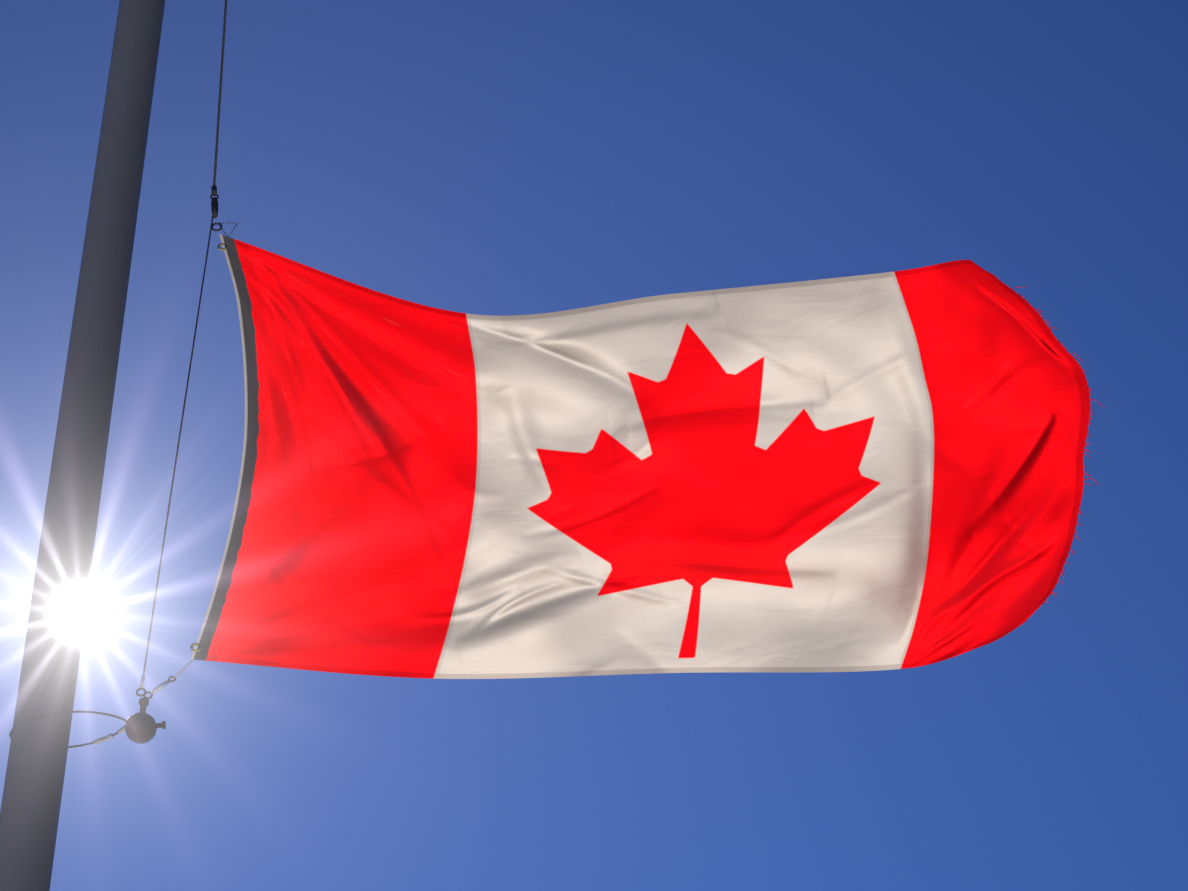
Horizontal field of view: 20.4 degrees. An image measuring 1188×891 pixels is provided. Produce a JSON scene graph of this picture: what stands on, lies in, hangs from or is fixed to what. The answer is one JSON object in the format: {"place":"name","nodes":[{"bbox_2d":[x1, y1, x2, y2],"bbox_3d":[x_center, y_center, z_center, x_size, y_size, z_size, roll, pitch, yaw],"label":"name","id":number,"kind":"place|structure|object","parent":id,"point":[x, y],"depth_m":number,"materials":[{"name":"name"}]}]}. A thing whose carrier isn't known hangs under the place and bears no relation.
{"place":"outdoors","nodes":[
{"label":"outdoors","id":0,"kind":"place"},
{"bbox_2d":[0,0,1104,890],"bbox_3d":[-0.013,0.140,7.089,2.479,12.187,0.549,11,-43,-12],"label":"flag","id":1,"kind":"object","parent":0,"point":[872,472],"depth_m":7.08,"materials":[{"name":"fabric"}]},
{"bbox_2d":[0,0,1187,890],"label":"sky","id":2,"kind":"structure","parent":0,"point":[478,157],"materials":[{"name":"blue"}]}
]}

